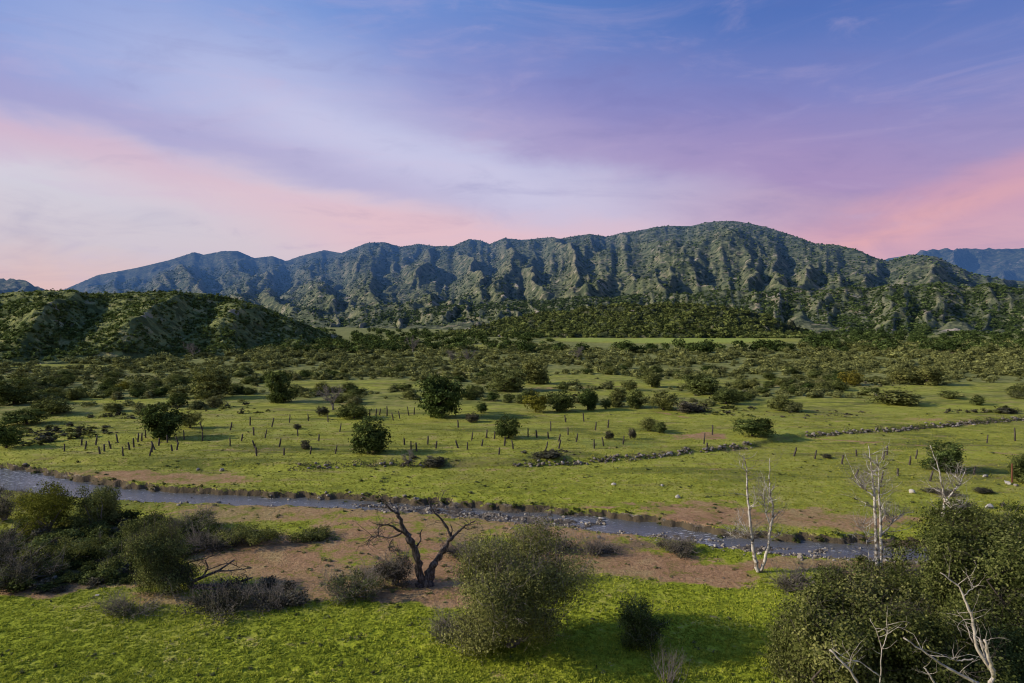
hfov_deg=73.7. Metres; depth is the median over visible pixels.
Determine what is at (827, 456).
bush
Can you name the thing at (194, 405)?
scrub bush
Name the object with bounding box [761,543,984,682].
oak tree
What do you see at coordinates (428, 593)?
bank weeds
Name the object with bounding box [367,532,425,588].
brush
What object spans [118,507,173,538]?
brush
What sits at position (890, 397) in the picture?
bush
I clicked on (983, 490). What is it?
bush
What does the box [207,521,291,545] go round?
brush
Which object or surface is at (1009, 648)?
oak tree
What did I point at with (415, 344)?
bare tree
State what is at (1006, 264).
distant ridge
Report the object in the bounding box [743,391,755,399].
scrub bush
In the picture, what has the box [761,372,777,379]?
scrub bush
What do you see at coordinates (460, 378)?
scrub bush
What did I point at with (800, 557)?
river gravel
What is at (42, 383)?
scrub bush
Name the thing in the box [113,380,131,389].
bush
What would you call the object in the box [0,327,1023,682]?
ground
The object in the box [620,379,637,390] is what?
scrub bush
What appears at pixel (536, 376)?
oak tree
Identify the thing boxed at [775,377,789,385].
scrub bush
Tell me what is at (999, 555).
oak tree
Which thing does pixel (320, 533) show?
brush
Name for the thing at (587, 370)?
scrub bush
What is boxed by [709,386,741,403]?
bush
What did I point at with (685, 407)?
bush
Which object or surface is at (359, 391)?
scrub bush
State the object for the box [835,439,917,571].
sycamore
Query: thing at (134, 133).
sky
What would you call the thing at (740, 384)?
scrub bush
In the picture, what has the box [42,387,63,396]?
scrub bush
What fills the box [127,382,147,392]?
scrub bush
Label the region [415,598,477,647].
brush
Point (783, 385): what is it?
scrub bush
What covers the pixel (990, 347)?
scrub bush
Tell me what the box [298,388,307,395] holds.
scrub bush
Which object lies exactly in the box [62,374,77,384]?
scrub bush
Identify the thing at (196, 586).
fallen tree
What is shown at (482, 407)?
bush
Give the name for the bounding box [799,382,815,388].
scrub bush
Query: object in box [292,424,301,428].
bush
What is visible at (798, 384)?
scrub bush
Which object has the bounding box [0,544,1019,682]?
grass
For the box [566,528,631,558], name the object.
brush
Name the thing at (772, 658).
bush
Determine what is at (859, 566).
bush
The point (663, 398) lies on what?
bush
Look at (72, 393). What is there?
scrub bush
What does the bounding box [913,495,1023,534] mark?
bush
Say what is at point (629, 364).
scrub bush
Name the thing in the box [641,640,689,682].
bare bush
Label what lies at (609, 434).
bush
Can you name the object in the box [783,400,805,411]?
bush
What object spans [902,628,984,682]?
dead snag
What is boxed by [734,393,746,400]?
scrub bush
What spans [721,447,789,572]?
sycamore
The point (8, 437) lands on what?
bush
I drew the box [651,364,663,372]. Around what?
scrub bush
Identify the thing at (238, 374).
scrub bush
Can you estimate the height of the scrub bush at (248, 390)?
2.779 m
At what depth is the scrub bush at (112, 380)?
230.68 m
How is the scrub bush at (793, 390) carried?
on the ground at (642, 557)
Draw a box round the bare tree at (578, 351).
[569,346,583,359]
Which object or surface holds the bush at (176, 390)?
on the ground at (642, 557)
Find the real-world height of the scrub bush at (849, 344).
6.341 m
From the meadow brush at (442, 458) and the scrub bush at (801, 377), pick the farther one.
the scrub bush at (801, 377)
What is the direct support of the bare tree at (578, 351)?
on the ground at (642, 557)
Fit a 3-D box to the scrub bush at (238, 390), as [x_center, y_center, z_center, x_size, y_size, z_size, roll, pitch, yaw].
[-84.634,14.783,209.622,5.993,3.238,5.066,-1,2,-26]
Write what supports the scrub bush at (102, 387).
on the ground at (642, 557)
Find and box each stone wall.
[287,458,441,470]
[507,441,760,467]
[805,415,1023,437]
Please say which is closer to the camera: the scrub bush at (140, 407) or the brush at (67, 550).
the brush at (67, 550)
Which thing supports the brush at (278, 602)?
on the ground at (642, 557)
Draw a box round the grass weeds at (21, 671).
[0,596,774,682]
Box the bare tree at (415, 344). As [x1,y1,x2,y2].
[404,336,420,351]
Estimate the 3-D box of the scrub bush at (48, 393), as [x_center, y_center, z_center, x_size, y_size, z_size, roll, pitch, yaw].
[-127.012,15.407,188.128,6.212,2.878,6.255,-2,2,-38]
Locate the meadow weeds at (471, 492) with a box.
[1,395,1023,511]
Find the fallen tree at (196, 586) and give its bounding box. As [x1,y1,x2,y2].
[171,536,252,589]
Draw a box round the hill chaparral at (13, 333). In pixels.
[0,288,345,360]
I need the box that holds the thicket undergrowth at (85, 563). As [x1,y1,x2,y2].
[0,508,223,595]
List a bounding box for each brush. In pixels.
[0,478,33,520]
[0,518,33,562]
[0,537,67,593]
[1,464,920,544]
[13,534,101,575]
[82,584,176,631]
[88,529,136,558]
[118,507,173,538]
[157,559,292,626]
[163,498,223,534]
[174,522,235,558]
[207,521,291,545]
[235,573,322,618]
[281,521,337,542]
[312,551,391,607]
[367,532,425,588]
[404,408,871,468]
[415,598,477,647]
[430,528,484,560]
[543,521,585,554]
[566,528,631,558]
[650,517,705,560]
[762,554,818,594]
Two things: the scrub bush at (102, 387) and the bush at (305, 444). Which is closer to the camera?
the bush at (305, 444)
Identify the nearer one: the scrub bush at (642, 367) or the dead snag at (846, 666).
the dead snag at (846, 666)
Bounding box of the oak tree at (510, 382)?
[482,366,529,391]
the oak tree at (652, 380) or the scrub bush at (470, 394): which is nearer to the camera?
the scrub bush at (470, 394)
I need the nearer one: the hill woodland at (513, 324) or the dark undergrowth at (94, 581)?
the dark undergrowth at (94, 581)
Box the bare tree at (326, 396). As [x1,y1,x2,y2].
[316,385,345,409]
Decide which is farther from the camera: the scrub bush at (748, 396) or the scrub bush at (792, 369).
the scrub bush at (792, 369)
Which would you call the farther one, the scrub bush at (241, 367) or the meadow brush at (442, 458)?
the scrub bush at (241, 367)
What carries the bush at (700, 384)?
on the ground at (642, 557)
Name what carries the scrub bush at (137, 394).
on the ground at (642, 557)
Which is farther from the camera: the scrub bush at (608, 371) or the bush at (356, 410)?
the scrub bush at (608, 371)
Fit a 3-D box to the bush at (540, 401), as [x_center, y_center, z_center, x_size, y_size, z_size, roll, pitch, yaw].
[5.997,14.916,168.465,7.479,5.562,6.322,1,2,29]
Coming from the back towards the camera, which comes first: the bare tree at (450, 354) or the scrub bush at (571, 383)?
the bare tree at (450, 354)
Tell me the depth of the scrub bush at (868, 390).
203.35 m
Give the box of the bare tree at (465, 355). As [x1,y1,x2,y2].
[462,350,478,359]
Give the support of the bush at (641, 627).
on the ground at (642, 557)
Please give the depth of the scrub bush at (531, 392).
192.43 m
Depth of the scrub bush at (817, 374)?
260.59 m
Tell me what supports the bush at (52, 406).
on the ground at (642, 557)
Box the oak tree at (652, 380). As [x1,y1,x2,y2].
[638,372,662,386]
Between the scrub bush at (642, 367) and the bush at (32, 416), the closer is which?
the bush at (32, 416)
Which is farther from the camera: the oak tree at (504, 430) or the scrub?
the scrub
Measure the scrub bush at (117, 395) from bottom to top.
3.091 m
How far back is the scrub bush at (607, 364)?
311.92 m
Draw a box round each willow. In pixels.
[113,508,218,598]
[432,507,607,662]
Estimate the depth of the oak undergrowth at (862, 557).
61.79 m
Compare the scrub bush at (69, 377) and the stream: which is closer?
the stream
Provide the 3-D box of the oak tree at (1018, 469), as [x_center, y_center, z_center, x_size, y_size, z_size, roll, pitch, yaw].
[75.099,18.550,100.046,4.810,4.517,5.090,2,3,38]
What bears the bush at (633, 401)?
on the ground at (642, 557)
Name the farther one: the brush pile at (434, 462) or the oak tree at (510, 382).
the oak tree at (510, 382)
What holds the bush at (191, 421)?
on the ground at (642, 557)
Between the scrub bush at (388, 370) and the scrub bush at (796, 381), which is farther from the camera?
the scrub bush at (388, 370)
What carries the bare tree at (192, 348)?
on the hill at (151, 324)
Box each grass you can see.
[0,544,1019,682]
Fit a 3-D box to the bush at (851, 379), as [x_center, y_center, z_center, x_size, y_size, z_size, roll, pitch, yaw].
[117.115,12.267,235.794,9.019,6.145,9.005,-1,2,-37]
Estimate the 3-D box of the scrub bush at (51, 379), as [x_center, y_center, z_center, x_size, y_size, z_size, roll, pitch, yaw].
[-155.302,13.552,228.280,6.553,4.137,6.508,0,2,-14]
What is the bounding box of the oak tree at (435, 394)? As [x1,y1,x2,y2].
[414,373,469,418]
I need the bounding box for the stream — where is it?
[0,468,979,562]
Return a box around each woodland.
[258,327,1023,352]
[433,301,808,337]
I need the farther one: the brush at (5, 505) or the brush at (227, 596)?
the brush at (5, 505)
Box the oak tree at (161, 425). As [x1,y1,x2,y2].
[134,402,188,439]
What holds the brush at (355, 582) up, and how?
on the ground at (642, 557)
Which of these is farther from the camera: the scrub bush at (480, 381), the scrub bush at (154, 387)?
the scrub bush at (480, 381)
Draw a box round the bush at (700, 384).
[677,373,720,394]
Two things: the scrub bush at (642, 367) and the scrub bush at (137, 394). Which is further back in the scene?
the scrub bush at (642, 367)
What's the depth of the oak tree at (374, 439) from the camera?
116.68 m
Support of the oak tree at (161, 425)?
on the ground at (642, 557)
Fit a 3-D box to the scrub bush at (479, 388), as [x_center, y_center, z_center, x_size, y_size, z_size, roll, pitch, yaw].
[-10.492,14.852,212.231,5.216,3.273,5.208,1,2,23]
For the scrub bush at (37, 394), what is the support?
on the ground at (642, 557)
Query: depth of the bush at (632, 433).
131.29 m
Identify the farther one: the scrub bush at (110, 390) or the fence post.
the scrub bush at (110, 390)
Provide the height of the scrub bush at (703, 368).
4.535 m
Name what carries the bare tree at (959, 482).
on the ground at (642, 557)
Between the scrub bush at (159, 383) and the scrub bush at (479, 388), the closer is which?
the scrub bush at (479, 388)
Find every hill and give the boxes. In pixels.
[0,278,44,292]
[0,290,338,363]
[470,304,808,337]
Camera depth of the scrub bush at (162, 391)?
200.88 m
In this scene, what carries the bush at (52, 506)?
on the ground at (642, 557)
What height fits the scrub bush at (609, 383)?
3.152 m
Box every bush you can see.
[0,376,37,405]
[0,407,50,424]
[0,421,27,447]
[9,471,79,535]
[23,393,79,414]
[31,379,46,386]
[32,391,47,399]
[38,376,55,382]
[38,392,60,402]
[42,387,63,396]
[44,392,62,398]
[52,379,68,386]
[53,377,69,385]
[57,370,73,377]
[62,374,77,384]
[62,484,128,527]
[63,386,87,399]
[93,542,123,570]
[96,382,112,390]
[100,401,121,411]
[101,377,118,385]
[103,371,119,376]
[103,384,124,397]
[111,391,125,399]
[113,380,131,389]
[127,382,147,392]
[129,389,146,396]
[131,404,149,413]
[144,390,154,397]
[147,380,162,387]
[148,376,160,381]
[150,383,160,390]
[153,386,168,396]
[162,377,175,383]
[164,383,177,390]
[165,392,190,406]
[166,385,189,397]
[172,376,186,385]
[179,409,203,427]
[186,400,203,409]
[188,399,207,409]
[202,393,226,406]
[225,382,246,391]
[228,385,243,393]
[233,372,247,376]
[237,365,252,373]
[241,376,256,383]
[242,387,257,394]
[290,388,299,393]
[291,372,301,380]
[292,385,304,389]
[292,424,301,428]
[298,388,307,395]
[299,440,309,449]
[300,370,311,377]
[314,381,331,391]
[315,405,328,415]
[329,370,340,376]
[332,399,373,417]
[333,395,345,402]
[339,366,350,373]
[342,381,358,392]
[342,391,360,400]
[344,383,356,391]
[344,395,362,404]
[347,388,363,394]
[381,368,393,376]
[387,383,399,390]
[392,364,404,370]
[395,383,411,390]
[400,388,417,398]
[400,449,414,465]
[440,364,449,371]
[449,369,465,376]
[451,375,465,381]
[460,386,479,399]
[465,411,479,422]
[474,379,488,383]
[474,384,484,392]
[475,370,486,375]
[475,401,488,412]
[486,391,499,400]
[503,393,515,401]
[516,393,530,403]
[520,391,548,412]
[522,386,537,399]
[545,388,577,412]
[561,384,569,388]
[563,378,580,388]
[577,387,597,409]
[580,368,593,373]
[600,397,612,408]
[602,362,612,366]
[602,367,614,374]
[602,380,614,389]
[604,367,616,373]
[604,431,613,438]
[608,387,627,406]
[613,590,672,655]
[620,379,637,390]
[622,361,633,367]
[625,389,644,408]
[627,428,636,438]
[637,417,656,431]
[638,364,648,370]
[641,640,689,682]
[646,390,682,409]
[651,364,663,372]
[651,420,667,432]
[674,397,705,412]
[677,373,720,394]
[687,398,697,401]
[699,364,711,370]
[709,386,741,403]
[730,380,749,389]
[730,413,779,436]
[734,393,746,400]
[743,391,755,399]
[744,378,759,388]
[754,594,802,680]
[758,386,770,392]
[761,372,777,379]
[762,380,776,387]
[766,394,792,410]
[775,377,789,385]
[779,382,798,390]
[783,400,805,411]
[785,366,796,373]
[785,387,799,393]
[787,377,799,382]
[792,374,804,379]
[794,379,808,388]
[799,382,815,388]
[807,370,823,377]
[809,549,849,586]
[812,390,824,397]
[814,381,834,389]
[822,374,833,380]
[822,454,833,458]
[831,373,844,382]
[831,380,849,389]
[836,369,865,385]
[841,552,923,592]
[844,340,858,347]
[857,344,869,350]
[860,385,879,394]
[864,386,924,405]
[884,367,917,383]
[911,366,946,384]
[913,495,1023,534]
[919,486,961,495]
[937,388,961,398]
[968,395,985,405]
[973,487,994,493]
[979,344,995,352]
[994,407,1018,413]
[1005,384,1023,394]
[1009,390,1023,398]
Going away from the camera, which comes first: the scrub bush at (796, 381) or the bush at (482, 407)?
the bush at (482, 407)
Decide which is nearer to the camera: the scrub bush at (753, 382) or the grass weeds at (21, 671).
the grass weeds at (21, 671)
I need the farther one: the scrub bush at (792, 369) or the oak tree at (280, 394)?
the scrub bush at (792, 369)
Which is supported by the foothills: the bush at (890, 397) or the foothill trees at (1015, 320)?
the foothill trees at (1015, 320)
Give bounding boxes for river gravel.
[15,490,916,578]
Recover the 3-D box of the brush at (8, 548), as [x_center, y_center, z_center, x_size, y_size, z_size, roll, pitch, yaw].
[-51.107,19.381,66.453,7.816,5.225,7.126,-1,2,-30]
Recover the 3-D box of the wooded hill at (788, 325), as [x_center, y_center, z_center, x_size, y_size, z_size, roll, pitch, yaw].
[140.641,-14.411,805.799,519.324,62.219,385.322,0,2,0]
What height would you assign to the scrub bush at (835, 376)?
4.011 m
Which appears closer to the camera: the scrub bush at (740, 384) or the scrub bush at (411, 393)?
the scrub bush at (411, 393)
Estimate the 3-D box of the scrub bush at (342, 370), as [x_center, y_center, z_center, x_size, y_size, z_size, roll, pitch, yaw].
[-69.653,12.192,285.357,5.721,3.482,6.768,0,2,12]
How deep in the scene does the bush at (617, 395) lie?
178.61 m
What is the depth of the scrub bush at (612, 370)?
279.64 m
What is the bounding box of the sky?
[0,0,1023,290]
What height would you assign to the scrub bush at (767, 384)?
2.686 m
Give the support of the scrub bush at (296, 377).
on the ground at (642, 557)
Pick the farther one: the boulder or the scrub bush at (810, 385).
the scrub bush at (810, 385)
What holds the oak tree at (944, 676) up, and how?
on the ground at (642, 557)
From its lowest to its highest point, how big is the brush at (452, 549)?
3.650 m
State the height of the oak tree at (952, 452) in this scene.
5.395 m
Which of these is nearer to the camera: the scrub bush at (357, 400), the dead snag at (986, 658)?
the dead snag at (986, 658)
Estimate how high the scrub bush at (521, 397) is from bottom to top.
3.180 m
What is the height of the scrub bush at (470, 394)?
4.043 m
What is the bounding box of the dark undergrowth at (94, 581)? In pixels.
[14,517,310,611]
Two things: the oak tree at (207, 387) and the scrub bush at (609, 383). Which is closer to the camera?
the oak tree at (207, 387)
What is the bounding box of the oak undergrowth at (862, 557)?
[805,555,1023,642]
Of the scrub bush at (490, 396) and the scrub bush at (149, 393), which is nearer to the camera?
the scrub bush at (490, 396)
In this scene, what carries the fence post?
on the ground at (642, 557)
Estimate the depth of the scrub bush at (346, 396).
186.31 m
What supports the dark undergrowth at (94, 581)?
on the ground at (642, 557)
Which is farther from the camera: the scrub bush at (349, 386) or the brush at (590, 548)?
the scrub bush at (349, 386)
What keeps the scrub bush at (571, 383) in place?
on the ground at (642, 557)
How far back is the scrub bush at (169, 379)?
228.31 m
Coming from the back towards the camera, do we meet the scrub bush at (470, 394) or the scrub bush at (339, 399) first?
the scrub bush at (470, 394)
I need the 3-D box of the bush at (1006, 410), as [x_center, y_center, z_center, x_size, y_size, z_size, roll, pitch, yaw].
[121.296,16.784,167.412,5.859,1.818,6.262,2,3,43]
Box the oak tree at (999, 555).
[841,495,1023,672]
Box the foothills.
[322,283,1023,335]
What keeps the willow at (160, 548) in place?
on the ground at (642, 557)
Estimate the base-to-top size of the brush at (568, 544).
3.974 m
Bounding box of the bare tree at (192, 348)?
[182,341,199,355]
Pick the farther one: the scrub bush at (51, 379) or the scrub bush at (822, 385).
the scrub bush at (51, 379)
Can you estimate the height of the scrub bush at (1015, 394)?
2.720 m
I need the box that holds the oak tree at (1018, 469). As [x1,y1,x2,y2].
[1005,453,1023,483]
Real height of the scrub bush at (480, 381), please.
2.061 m
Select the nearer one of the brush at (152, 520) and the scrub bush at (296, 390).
the brush at (152, 520)
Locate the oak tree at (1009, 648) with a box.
[967,596,1023,682]
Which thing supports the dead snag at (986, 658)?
on the ground at (642, 557)
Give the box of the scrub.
[0,338,1023,414]
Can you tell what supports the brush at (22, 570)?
on the ground at (642, 557)
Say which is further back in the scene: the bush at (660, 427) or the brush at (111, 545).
the bush at (660, 427)
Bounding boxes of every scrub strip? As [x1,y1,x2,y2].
[18,381,1022,445]
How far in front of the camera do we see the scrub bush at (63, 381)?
227.33 m
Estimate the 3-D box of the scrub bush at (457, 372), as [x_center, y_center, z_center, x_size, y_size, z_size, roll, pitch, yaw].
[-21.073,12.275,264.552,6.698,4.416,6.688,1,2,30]
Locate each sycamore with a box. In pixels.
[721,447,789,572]
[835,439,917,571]
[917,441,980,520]
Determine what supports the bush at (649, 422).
on the ground at (642, 557)
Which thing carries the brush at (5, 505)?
on the ground at (642, 557)
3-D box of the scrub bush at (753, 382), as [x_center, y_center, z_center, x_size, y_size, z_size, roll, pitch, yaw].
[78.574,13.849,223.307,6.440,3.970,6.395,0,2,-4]
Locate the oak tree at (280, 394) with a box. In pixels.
[262,368,295,402]
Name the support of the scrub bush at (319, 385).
on the ground at (642, 557)
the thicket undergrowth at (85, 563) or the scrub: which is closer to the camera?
the thicket undergrowth at (85, 563)
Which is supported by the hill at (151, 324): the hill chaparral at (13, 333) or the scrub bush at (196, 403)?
the hill chaparral at (13, 333)
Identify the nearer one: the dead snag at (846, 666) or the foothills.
the dead snag at (846, 666)
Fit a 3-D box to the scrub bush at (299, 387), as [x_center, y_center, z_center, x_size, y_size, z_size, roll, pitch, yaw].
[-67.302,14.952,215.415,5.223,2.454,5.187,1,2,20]
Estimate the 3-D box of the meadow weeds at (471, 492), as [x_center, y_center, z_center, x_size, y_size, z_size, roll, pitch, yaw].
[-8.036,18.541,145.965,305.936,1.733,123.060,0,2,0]
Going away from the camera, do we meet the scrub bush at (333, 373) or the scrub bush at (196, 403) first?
the scrub bush at (196, 403)
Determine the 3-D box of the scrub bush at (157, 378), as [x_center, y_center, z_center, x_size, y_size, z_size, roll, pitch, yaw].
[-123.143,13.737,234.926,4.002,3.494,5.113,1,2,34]
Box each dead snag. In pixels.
[829,606,908,682]
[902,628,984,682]
[912,550,1003,682]
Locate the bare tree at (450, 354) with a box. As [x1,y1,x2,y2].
[445,350,461,359]
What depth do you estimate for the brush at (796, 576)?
61.02 m
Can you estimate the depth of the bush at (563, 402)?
169.44 m
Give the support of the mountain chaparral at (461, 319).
on the mountain range
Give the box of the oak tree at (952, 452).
[917,440,966,473]
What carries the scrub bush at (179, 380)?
on the ground at (642, 557)
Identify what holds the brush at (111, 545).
on the ground at (642, 557)
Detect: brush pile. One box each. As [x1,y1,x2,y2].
[422,456,448,467]
[529,450,564,459]
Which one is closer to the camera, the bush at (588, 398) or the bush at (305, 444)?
the bush at (305, 444)
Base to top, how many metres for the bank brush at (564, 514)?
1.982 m
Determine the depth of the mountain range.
2010.28 m
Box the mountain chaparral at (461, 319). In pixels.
[89,221,1023,326]
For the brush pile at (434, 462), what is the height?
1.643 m
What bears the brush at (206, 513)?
on the ground at (642, 557)
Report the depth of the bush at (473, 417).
151.91 m
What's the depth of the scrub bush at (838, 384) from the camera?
217.67 m
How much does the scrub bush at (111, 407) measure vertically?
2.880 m
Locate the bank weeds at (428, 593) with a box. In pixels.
[23,505,932,605]
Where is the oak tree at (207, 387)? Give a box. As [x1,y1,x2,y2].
[186,364,236,399]
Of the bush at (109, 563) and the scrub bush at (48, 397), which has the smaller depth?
the bush at (109, 563)
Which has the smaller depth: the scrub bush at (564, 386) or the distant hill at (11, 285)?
the scrub bush at (564, 386)
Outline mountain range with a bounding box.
[63,221,1023,334]
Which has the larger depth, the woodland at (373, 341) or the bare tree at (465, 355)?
the woodland at (373, 341)
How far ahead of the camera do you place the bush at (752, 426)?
133.83 m
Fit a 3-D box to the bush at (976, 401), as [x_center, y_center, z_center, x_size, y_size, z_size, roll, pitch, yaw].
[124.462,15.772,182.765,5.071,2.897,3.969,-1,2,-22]
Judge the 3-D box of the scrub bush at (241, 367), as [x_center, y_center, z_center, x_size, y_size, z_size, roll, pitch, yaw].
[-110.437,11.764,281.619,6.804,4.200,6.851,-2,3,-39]
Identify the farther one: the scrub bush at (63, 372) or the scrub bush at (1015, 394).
the scrub bush at (63, 372)
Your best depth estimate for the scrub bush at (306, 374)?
263.11 m
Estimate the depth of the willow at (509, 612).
47.51 m
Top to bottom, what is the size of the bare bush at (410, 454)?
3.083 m
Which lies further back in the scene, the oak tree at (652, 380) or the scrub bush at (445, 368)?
the scrub bush at (445, 368)
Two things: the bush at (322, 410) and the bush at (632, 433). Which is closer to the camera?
the bush at (632, 433)
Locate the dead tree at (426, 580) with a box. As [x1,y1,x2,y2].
[347,484,486,587]
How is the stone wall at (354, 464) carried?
on the ground at (642, 557)
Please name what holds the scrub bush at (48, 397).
on the ground at (642, 557)
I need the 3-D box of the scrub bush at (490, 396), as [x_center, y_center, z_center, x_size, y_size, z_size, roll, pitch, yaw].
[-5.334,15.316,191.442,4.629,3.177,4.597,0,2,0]
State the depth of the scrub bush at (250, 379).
242.12 m
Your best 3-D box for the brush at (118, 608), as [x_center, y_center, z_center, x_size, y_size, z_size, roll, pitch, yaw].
[-31.175,21.159,55.387,7.314,3.858,6.591,0,2,0]
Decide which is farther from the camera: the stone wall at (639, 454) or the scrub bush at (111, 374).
the scrub bush at (111, 374)
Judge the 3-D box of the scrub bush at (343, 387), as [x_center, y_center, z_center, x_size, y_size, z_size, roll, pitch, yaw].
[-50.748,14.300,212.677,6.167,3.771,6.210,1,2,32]
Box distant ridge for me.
[886,248,1023,280]
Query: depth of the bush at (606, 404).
174.42 m
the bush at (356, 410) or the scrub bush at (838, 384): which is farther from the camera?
the scrub bush at (838, 384)
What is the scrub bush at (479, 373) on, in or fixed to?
on the ground at (642, 557)
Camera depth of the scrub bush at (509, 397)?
188.12 m
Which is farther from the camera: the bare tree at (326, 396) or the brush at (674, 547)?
the bare tree at (326, 396)
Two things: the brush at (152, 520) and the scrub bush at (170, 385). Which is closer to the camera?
the brush at (152, 520)
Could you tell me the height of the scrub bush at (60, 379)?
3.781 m
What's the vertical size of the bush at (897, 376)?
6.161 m
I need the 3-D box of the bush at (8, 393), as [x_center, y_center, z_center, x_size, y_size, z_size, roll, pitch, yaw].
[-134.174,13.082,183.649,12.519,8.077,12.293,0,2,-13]
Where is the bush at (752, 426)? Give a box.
[730,413,779,436]
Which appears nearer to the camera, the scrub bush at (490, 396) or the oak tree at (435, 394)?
the oak tree at (435, 394)
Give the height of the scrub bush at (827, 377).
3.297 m
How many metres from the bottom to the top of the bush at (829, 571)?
3.549 m
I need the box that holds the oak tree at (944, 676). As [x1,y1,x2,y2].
[896,624,1022,682]
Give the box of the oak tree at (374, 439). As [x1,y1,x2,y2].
[348,416,393,454]
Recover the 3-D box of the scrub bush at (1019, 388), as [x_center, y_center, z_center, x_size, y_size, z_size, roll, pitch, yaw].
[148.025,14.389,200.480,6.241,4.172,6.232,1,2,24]
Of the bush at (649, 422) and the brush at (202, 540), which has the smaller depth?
the brush at (202, 540)
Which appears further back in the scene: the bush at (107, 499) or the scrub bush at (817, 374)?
the scrub bush at (817, 374)
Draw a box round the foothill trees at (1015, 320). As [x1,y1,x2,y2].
[333,281,1023,335]
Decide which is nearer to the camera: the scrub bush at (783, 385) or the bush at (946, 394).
the bush at (946, 394)
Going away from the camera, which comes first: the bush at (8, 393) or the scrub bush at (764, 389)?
the bush at (8, 393)
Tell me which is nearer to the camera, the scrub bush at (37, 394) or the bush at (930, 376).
the scrub bush at (37, 394)
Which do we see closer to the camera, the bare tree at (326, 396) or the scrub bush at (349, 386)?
the bare tree at (326, 396)
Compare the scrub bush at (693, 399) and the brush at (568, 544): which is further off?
the scrub bush at (693, 399)
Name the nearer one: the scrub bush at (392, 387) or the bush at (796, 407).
the bush at (796, 407)
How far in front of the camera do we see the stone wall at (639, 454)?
115.98 m
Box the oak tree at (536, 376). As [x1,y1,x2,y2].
[521,357,550,383]
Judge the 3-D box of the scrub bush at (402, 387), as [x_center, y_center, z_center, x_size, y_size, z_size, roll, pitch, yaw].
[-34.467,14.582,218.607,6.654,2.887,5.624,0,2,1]
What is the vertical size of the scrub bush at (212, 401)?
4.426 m
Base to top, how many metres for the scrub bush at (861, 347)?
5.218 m
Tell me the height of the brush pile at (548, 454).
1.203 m
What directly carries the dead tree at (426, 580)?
on the ground at (642, 557)
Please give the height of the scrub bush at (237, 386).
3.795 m
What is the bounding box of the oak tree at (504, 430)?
[493,413,522,437]
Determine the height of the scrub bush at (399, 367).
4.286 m
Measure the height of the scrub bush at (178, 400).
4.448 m
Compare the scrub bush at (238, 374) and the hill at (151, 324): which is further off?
the hill at (151, 324)
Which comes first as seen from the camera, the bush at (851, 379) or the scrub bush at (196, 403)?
the scrub bush at (196, 403)
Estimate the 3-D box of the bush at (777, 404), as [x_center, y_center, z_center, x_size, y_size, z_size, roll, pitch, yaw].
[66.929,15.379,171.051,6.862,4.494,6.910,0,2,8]
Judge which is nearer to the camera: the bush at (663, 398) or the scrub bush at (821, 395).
the bush at (663, 398)
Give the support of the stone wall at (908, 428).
on the ground at (642, 557)
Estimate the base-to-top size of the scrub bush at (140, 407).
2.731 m

